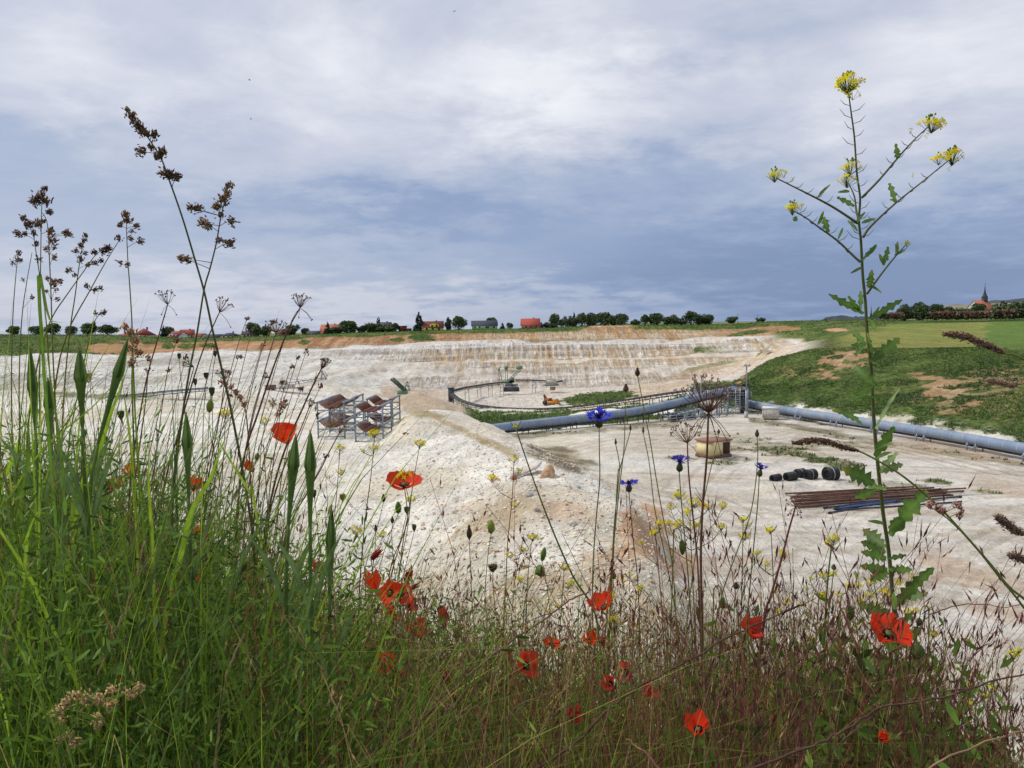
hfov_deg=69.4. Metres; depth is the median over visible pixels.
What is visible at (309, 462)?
goatsbeard
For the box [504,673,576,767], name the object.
dry twig
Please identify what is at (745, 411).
light mast
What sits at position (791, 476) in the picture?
pipe coil
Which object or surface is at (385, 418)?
conveyor frame
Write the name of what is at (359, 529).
yellow cress
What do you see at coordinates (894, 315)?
hedge
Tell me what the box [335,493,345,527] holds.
poppy seed head
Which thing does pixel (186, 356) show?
dry stalk
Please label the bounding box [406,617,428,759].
poppy
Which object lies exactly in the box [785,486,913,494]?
steel pipe
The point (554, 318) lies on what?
tree
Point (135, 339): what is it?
cocksfoot grass
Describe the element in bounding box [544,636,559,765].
poppy
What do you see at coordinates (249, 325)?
tree
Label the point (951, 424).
yard weeds
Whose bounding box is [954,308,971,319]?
tree
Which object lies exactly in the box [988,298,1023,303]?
wooded hill
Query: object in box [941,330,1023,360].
foxtail grass
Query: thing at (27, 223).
cocksfoot grass
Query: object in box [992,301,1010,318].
tree
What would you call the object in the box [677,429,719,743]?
cornflower bud
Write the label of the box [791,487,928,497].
steel pipe
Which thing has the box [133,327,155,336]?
house
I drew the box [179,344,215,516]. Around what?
dry stalk
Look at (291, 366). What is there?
dry stalk
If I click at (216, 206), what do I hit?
cocksfoot grass
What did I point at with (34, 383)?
goatsbeard
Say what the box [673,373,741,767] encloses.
dried umbel
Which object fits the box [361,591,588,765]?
dry twig
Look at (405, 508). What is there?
poppy seed head
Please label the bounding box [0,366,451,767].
brome grass
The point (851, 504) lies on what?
plastic pipe
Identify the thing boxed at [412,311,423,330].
tree
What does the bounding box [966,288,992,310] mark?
church
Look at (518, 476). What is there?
rock
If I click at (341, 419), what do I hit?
conveyor frame
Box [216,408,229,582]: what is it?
yellow cress
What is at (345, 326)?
tree
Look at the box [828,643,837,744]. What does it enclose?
poppy bud
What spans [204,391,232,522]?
dry stalk
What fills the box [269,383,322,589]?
dry stalk
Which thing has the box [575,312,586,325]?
tree
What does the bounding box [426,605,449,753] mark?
bud
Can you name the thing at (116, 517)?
tall meadow grass
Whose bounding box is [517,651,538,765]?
poppy
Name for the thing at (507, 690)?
poppy
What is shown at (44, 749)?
meadow grass
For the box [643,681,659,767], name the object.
poppy
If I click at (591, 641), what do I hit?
poppy
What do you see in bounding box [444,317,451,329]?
tree
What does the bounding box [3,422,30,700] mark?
grass leaf
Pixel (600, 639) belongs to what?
poppy
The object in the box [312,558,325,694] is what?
poppy
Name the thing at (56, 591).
leaf
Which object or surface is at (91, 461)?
grass leaf
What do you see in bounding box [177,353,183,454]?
poppy seed head
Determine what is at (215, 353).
poppy seed head
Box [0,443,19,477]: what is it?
grass leaf
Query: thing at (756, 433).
cornflower bud
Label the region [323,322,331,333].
tree
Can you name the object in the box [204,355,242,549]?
dry stalk
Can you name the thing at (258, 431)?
dry stalk
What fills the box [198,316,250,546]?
dry stalk
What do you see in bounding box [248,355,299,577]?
dry stalk
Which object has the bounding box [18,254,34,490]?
cocksfoot grass
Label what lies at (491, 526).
poppy bud
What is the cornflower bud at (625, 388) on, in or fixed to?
on the ground at (568, 352)
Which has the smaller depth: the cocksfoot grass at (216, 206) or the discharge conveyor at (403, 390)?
the cocksfoot grass at (216, 206)
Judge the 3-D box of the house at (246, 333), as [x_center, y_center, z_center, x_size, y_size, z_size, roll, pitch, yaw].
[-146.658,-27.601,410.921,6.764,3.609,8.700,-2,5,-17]
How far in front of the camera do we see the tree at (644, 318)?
417.79 m
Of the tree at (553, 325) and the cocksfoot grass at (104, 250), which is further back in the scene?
the tree at (553, 325)
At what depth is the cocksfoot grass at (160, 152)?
1.13 m
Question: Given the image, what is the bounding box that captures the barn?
[399,326,406,330]
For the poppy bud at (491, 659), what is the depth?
1.24 m
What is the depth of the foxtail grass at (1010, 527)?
0.97 m
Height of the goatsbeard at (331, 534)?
1.000 m
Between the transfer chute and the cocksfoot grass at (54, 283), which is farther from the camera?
the transfer chute
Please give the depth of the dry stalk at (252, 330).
1.37 m
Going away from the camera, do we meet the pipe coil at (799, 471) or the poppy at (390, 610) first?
the poppy at (390, 610)
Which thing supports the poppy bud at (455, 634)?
on the ground at (568, 352)
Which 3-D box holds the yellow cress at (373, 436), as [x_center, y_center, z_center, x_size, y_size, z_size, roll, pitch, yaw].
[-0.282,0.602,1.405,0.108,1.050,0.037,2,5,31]
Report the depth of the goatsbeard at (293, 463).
0.97 m
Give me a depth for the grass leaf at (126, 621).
0.99 m
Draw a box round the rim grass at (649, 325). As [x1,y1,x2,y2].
[0,319,895,355]
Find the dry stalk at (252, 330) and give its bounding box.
[210,329,253,600]
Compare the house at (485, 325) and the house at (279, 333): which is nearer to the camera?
the house at (485, 325)
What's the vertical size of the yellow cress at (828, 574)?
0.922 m
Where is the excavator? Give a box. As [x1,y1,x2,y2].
[542,394,559,405]
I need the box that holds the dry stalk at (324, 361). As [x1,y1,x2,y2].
[257,357,331,625]
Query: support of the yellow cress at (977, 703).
on the ground at (568, 352)
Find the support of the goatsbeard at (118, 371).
on the ground at (568, 352)
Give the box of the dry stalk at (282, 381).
[236,380,284,560]
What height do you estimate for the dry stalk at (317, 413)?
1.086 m
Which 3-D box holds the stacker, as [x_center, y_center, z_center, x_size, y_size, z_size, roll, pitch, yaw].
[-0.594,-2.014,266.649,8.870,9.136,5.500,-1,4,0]
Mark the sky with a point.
(507, 161)
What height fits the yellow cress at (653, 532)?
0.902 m
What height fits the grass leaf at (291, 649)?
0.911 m
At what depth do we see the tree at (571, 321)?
396.78 m
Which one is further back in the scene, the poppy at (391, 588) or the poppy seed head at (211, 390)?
the poppy seed head at (211, 390)
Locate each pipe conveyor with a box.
[491,386,735,433]
[748,400,1023,461]
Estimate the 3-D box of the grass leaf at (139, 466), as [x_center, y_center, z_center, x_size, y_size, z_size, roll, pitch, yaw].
[-0.557,0.527,1.149,0.005,1.248,0.054,-3,5,-21]
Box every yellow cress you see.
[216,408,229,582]
[256,417,270,562]
[323,444,345,615]
[349,525,386,666]
[356,428,379,699]
[376,470,411,687]
[390,495,415,626]
[393,439,425,687]
[487,456,521,739]
[506,533,538,739]
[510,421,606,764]
[544,562,575,732]
[609,572,646,764]
[638,527,664,665]
[656,489,727,747]
[737,515,762,757]
[751,525,789,764]
[773,576,842,743]
[817,533,840,754]
[845,570,920,682]
[914,605,940,738]
[963,682,997,741]
[1004,646,1023,767]
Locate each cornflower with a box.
[586,406,611,720]
[621,479,641,748]
[670,454,697,767]
[740,462,767,734]
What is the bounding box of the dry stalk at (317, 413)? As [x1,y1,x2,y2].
[267,412,319,550]
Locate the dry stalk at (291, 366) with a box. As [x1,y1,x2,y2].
[249,364,294,635]
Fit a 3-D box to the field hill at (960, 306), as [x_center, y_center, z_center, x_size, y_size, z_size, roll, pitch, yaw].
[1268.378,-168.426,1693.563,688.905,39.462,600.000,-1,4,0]
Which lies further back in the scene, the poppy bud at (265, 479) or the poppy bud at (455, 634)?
the poppy bud at (265, 479)
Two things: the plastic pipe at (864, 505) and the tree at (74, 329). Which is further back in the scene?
the tree at (74, 329)
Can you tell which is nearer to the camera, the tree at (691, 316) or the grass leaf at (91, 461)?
the grass leaf at (91, 461)
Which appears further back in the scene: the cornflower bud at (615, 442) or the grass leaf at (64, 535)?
the cornflower bud at (615, 442)
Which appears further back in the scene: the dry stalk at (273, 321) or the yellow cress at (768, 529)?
the dry stalk at (273, 321)
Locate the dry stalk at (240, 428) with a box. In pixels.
[219,339,265,572]
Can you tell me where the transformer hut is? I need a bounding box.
[694,436,732,458]
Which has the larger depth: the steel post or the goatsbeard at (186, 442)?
the steel post
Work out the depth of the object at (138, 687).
0.85 m
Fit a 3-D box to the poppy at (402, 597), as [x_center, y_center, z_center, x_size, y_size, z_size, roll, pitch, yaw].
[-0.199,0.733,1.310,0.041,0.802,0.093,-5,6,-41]
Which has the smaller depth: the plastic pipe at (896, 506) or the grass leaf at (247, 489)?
the grass leaf at (247, 489)
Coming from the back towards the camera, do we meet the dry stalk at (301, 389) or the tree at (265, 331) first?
the tree at (265, 331)
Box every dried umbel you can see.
[126,289,176,634]
[130,368,153,537]
[149,296,233,582]
[165,358,193,582]
[192,368,231,664]
[231,318,287,574]
[232,293,312,613]
[259,398,314,587]
[278,420,349,574]
[670,421,705,764]
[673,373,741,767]
[746,493,803,764]
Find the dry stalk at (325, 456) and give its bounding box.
[269,452,328,634]
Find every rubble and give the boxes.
[0,336,803,412]
[266,410,764,702]
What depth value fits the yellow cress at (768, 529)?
1.13 m
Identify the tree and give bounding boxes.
[5,326,20,334]
[27,326,45,333]
[44,323,61,333]
[64,326,77,334]
[79,322,98,334]
[96,324,118,334]
[160,325,167,336]
[163,326,174,336]
[245,322,260,333]
[251,326,263,335]
[261,326,271,335]
[281,324,300,334]
[300,328,309,334]
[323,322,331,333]
[328,327,342,333]
[338,320,357,332]
[360,322,382,331]
[375,325,396,331]
[390,323,398,331]
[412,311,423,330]
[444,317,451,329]
[451,316,467,329]
[506,323,512,328]
[540,322,552,327]
[548,313,559,327]
[549,323,558,327]
[558,319,565,326]
[562,316,577,326]
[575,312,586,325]
[584,313,597,325]
[596,312,611,325]
[609,315,615,325]
[614,313,628,325]
[630,319,640,324]
[640,314,649,324]
[649,313,663,324]
[662,314,687,324]
[684,311,698,324]
[695,314,707,324]
[707,314,713,323]
[725,316,738,323]
[756,317,765,321]
[895,303,914,320]
[911,302,930,319]
[928,304,944,311]
[944,306,954,319]
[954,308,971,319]
[970,302,986,310]
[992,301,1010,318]
[1005,302,1019,318]
[1012,301,1023,318]
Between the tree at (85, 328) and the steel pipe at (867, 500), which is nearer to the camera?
the steel pipe at (867, 500)
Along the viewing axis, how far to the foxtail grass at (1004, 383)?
1.06 m
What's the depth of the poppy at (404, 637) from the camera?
1.22 m
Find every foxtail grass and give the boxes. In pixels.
[791,437,1023,599]
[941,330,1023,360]
[985,377,1023,388]
[993,513,1023,535]
[1006,551,1023,564]
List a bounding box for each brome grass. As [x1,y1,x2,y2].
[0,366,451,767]
[139,522,1023,767]
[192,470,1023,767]
[584,475,1023,767]
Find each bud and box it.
[206,399,220,530]
[254,444,270,555]
[278,451,289,605]
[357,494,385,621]
[367,524,377,666]
[374,501,400,611]
[391,517,399,607]
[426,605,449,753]
[452,628,459,738]
[467,525,478,686]
[485,520,494,740]
[487,653,495,756]
[533,547,549,714]
[596,384,628,752]
[603,438,619,764]
[605,424,631,764]
[611,574,623,723]
[635,367,681,750]
[642,427,682,748]
[667,528,685,764]
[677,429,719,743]
[698,430,758,766]
[709,585,726,719]
[733,582,738,742]
[826,564,835,750]
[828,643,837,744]
[833,593,855,740]
[900,630,924,767]
[915,605,929,763]
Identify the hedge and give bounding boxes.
[877,312,904,320]
[917,310,993,320]
[988,308,1023,319]
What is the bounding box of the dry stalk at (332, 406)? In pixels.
[278,405,334,622]
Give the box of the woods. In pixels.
[822,315,878,319]
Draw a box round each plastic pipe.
[823,500,886,508]
[828,502,878,513]
[833,500,897,509]
[834,495,961,507]
[837,501,961,509]
[841,499,902,506]
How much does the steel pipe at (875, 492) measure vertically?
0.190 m
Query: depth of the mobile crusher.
261.76 m
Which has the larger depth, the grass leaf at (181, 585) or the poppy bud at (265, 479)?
the poppy bud at (265, 479)
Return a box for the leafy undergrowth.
[674,571,1023,767]
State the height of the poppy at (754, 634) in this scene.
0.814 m
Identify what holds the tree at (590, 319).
on the ground at (568, 352)
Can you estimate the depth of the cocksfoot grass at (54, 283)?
1.23 m
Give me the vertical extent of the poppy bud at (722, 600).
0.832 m
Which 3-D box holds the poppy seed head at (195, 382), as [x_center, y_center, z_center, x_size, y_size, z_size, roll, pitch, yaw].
[-0.675,0.558,1.712,0.087,1.147,0.022,-2,5,-17]
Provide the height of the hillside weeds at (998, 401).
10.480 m
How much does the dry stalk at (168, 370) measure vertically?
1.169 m
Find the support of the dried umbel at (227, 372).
on the ground at (568, 352)
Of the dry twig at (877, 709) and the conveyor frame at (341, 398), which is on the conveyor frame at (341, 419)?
the conveyor frame at (341, 398)
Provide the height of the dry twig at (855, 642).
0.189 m
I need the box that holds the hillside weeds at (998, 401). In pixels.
[712,346,1023,441]
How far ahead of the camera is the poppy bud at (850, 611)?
1.08 m
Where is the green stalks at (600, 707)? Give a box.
[231,474,1023,767]
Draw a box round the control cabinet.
[687,389,697,409]
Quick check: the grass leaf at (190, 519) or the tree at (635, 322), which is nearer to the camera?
the grass leaf at (190, 519)
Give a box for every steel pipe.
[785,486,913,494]
[790,487,913,496]
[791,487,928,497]
[791,492,955,501]
[793,487,965,498]
[794,488,940,499]
[794,490,963,504]
[797,493,950,507]
[798,486,933,494]
[798,494,936,507]
[801,493,946,504]
[837,490,947,497]
[858,494,953,502]
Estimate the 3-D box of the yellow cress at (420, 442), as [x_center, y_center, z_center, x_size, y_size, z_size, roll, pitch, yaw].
[-0.205,0.611,1.473,0.113,1.019,0.024,2,5,30]
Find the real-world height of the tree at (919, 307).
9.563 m
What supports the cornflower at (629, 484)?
on the ground at (568, 352)
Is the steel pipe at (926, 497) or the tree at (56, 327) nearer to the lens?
the steel pipe at (926, 497)
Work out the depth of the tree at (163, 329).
398.32 m
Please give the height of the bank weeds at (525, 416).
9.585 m
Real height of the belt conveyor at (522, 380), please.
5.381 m
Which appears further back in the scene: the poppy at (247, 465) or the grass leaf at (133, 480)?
the poppy at (247, 465)
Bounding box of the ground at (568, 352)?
[0,318,1023,767]
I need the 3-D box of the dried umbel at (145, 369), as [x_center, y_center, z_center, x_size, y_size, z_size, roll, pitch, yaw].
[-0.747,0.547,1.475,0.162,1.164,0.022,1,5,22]
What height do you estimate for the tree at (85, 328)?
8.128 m
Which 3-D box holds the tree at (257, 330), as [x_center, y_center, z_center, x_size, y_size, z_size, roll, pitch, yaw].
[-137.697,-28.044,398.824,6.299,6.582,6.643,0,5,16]
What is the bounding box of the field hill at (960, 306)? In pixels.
[910,302,1021,318]
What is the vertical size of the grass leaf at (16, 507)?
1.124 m
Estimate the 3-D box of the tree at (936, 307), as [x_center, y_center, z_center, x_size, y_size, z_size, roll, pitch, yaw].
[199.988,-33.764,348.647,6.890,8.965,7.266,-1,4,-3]
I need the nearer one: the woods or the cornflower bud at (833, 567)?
the cornflower bud at (833, 567)
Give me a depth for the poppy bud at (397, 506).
1.50 m
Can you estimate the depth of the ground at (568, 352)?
85.28 m
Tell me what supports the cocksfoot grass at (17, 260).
on the ground at (568, 352)
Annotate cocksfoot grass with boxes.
[9,249,22,497]
[12,214,59,511]
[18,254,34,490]
[22,244,112,534]
[27,185,54,585]
[42,212,74,492]
[47,234,123,555]
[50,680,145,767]
[62,232,91,449]
[80,309,106,547]
[115,209,148,659]
[118,322,152,639]
[121,106,264,694]
[170,180,240,621]
[218,378,257,640]
[258,397,288,639]
[925,500,1023,608]
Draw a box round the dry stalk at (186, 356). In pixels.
[146,353,188,646]
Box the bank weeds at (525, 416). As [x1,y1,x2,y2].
[462,380,714,430]
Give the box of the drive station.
[660,402,732,422]
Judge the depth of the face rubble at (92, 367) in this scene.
248.22 m
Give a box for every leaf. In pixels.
[0,377,156,512]
[0,416,17,711]
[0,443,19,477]
[0,568,58,595]
[1,363,128,596]
[2,506,55,767]
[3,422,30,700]
[8,534,121,700]
[18,357,39,747]
[27,591,58,764]
[37,274,74,759]
[38,360,126,755]
[42,323,64,749]
[48,442,96,665]
[57,415,67,632]
[63,606,216,748]
[122,397,142,726]
[131,328,153,679]
[140,432,229,765]
[148,410,157,765]
[162,489,209,743]
[194,395,292,751]
[200,515,263,766]
[271,578,312,756]
[293,562,356,767]
[399,663,501,767]
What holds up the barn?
on the ground at (568, 352)
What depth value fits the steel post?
150.42 m
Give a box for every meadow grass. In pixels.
[0,285,575,767]
[0,397,1018,767]
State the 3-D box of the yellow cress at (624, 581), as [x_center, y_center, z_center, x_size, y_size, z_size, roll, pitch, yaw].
[0.191,0.723,1.261,0.084,0.816,0.040,-5,6,-39]
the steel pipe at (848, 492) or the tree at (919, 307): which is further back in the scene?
the tree at (919, 307)
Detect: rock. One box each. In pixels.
[509,472,520,479]
[510,461,541,474]
[526,491,533,496]
[541,464,555,477]
[569,520,576,525]
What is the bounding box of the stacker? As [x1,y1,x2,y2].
[498,366,522,391]
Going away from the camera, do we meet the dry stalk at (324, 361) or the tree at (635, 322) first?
the dry stalk at (324, 361)
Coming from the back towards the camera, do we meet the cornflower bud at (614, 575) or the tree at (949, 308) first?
the tree at (949, 308)
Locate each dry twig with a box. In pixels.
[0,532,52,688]
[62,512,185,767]
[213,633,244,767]
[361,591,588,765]
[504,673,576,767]
[534,598,815,767]
[626,739,659,767]
[748,674,1023,767]
[836,598,865,727]
[902,603,1023,732]
[929,731,1023,767]
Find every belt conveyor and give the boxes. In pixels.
[106,387,211,399]
[449,384,749,409]
[454,382,503,397]
[515,379,550,392]
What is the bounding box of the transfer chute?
[447,387,454,402]
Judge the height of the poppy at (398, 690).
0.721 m
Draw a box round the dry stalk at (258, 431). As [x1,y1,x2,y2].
[240,328,290,619]
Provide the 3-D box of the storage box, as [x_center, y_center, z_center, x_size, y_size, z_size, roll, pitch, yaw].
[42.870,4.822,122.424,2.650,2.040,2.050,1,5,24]
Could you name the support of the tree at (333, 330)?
on the ground at (568, 352)
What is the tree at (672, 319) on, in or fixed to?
on the ground at (568, 352)
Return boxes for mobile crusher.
[543,376,566,389]
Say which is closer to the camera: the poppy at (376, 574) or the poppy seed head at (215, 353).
the poppy at (376, 574)
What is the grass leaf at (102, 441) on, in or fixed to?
on the ground at (568, 352)
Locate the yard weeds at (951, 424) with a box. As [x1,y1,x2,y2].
[515,399,1023,493]
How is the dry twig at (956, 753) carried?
on the ground at (568, 352)
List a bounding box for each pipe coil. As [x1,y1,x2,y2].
[769,473,781,481]
[783,471,797,480]
[794,468,805,477]
[802,469,817,479]
[821,466,840,480]
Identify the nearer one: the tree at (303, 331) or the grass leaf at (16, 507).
the grass leaf at (16, 507)
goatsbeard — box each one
[0,347,66,667]
[14,377,80,556]
[41,338,128,765]
[43,346,113,730]
[151,412,220,765]
[243,433,316,765]
[268,429,344,767]
[287,506,361,764]
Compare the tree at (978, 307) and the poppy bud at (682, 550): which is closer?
the poppy bud at (682, 550)
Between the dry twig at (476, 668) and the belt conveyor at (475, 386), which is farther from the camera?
the belt conveyor at (475, 386)
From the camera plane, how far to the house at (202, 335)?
398.98 m
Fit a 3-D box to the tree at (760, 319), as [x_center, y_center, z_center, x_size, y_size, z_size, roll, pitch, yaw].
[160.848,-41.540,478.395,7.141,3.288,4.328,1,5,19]
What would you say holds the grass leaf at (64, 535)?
on the ground at (568, 352)
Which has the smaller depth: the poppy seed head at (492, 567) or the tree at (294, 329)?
the poppy seed head at (492, 567)
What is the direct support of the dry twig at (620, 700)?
on the ground at (568, 352)
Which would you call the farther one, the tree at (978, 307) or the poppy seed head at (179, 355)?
the tree at (978, 307)
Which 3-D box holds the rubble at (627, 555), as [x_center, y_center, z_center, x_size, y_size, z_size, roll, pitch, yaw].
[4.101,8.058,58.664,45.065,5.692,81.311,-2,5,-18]
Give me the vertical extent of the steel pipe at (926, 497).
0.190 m
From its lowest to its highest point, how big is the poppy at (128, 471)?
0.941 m
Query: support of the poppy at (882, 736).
on the ground at (568, 352)
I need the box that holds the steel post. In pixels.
[700,375,701,392]
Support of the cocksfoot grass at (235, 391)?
on the ground at (568, 352)
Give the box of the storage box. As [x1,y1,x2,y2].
[762,406,779,419]
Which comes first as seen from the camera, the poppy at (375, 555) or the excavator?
the poppy at (375, 555)
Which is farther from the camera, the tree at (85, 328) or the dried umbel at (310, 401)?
the tree at (85, 328)
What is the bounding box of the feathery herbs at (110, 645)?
[0,410,660,767]
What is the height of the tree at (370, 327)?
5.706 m
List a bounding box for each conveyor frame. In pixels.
[316,397,354,419]
[316,415,354,437]
[328,393,363,412]
[328,411,363,429]
[353,400,391,423]
[354,419,392,441]
[366,394,400,414]
[366,411,400,428]
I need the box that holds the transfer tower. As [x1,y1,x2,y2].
[724,387,751,413]
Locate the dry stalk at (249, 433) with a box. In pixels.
[227,372,268,642]
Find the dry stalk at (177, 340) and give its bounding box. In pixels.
[140,338,178,581]
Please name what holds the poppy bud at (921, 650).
on the ground at (568, 352)
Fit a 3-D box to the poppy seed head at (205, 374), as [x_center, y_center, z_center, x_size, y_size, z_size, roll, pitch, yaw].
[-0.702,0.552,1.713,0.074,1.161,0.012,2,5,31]
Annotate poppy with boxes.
[123,464,135,521]
[190,475,203,498]
[244,460,255,550]
[270,422,296,590]
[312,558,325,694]
[362,569,381,686]
[367,548,383,645]
[374,652,395,750]
[375,579,398,675]
[381,603,394,687]
[383,471,422,649]
[394,669,409,751]
[396,582,414,660]
[396,614,405,694]
[402,568,421,724]
[406,599,418,750]
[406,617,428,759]
[434,667,448,755]
[499,652,511,753]
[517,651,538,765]
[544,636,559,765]
[566,705,584,767]
[583,629,595,767]
[586,588,610,767]
[599,636,610,762]
[599,675,613,767]
[615,661,633,766]
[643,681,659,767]
[685,707,709,767]
[741,614,765,761]
[869,612,912,767]
[878,730,889,767]
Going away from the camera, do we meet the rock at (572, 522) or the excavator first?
the rock at (572, 522)
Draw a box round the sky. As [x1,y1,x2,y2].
[0,0,1023,334]
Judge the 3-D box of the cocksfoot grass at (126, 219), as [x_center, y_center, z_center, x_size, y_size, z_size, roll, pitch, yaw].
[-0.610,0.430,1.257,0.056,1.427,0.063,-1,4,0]
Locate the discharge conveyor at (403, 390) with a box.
[390,378,410,394]
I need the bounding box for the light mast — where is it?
[743,364,758,417]
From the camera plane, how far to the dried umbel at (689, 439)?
1.03 m
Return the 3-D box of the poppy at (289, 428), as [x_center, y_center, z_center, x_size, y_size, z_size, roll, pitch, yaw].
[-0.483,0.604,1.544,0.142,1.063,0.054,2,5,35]
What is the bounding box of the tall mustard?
[765,70,964,749]
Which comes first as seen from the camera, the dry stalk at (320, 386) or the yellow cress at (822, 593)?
the yellow cress at (822, 593)
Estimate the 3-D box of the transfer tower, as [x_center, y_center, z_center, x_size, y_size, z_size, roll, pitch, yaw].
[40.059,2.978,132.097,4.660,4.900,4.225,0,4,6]
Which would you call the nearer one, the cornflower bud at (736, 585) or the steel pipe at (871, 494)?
the cornflower bud at (736, 585)
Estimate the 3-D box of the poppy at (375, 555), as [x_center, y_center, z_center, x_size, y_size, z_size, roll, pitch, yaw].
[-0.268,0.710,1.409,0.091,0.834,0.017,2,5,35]
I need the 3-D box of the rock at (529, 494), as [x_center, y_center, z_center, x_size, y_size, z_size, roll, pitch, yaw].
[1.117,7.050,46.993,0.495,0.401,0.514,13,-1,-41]
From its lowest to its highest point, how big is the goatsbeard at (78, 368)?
1.212 m
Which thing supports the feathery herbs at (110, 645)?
on the ground at (568, 352)
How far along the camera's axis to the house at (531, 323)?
387.20 m
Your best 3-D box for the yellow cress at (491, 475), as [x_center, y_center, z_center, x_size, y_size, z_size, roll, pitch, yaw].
[-0.004,0.627,1.308,0.063,1.007,0.074,-1,4,0]
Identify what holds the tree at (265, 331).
on the ground at (568, 352)
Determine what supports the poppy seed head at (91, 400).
on the ground at (568, 352)
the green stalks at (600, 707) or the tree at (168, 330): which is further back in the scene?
the tree at (168, 330)
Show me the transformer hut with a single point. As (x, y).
(725, 448)
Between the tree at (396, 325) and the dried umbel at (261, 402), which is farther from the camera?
the tree at (396, 325)
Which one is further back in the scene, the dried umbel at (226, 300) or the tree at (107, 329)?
the tree at (107, 329)
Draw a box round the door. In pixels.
[723,442,729,453]
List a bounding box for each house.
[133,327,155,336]
[167,330,188,337]
[181,329,194,337]
[193,333,206,337]
[241,331,253,336]
[276,330,284,335]
[319,323,339,333]
[380,321,391,325]
[421,320,443,330]
[471,320,497,329]
[521,318,540,328]
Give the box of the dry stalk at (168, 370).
[138,367,170,512]
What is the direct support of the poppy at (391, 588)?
on the ground at (568, 352)
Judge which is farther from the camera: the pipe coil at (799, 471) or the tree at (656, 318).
the tree at (656, 318)
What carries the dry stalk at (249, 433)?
on the ground at (568, 352)
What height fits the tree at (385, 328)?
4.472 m
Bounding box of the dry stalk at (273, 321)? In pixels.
[229,319,276,539]
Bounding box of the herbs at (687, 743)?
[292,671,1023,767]
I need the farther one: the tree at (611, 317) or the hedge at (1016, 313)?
the tree at (611, 317)
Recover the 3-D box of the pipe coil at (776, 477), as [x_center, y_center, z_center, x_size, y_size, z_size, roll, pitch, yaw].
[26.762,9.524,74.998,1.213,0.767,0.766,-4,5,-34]
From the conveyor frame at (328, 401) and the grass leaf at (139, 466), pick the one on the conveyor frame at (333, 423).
the conveyor frame at (328, 401)
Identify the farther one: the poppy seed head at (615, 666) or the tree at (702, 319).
the tree at (702, 319)
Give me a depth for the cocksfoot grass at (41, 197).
1.23 m
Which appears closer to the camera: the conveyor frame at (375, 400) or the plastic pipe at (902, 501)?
the plastic pipe at (902, 501)
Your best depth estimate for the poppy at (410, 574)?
1.32 m
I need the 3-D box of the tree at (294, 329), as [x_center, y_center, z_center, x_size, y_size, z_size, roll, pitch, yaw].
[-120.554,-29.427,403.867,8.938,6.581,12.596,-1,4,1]
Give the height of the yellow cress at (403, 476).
0.979 m
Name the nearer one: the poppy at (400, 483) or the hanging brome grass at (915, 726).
the hanging brome grass at (915, 726)
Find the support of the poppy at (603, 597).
on the ground at (568, 352)
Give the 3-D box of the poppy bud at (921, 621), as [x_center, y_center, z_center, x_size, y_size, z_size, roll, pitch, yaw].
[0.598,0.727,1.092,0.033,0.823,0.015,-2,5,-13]
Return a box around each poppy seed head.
[87,373,94,441]
[117,410,123,527]
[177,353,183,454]
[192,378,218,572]
[201,372,208,476]
[209,351,228,543]
[209,387,217,528]
[313,489,319,631]
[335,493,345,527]
[385,506,408,650]
[391,524,415,634]
[480,564,497,755]
[517,565,544,732]
[613,625,622,745]
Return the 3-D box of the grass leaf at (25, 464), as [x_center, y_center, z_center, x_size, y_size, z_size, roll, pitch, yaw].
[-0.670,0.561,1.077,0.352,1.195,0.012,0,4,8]
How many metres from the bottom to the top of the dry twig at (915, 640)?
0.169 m
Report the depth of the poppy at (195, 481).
1.54 m
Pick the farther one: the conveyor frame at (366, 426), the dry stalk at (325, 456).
the conveyor frame at (366, 426)
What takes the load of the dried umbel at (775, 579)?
on the ground at (568, 352)
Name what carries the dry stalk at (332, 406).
on the ground at (568, 352)
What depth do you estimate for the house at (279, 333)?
406.98 m
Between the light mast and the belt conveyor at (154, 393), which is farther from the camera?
the belt conveyor at (154, 393)
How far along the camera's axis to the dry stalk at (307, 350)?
1.38 m
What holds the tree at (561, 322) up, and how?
on the ground at (568, 352)
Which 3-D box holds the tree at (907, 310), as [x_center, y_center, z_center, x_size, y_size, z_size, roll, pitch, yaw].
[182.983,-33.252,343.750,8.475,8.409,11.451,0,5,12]
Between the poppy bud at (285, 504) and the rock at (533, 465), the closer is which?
the poppy bud at (285, 504)
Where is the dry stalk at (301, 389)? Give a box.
[247,386,303,608]
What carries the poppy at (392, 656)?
on the ground at (568, 352)
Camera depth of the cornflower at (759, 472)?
1.15 m
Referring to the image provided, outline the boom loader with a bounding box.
[265,371,326,390]
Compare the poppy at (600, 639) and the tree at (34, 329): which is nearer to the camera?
the poppy at (600, 639)
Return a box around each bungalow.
[205,334,222,337]
[220,331,239,336]
[306,331,319,334]
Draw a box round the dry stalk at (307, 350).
[256,347,308,563]

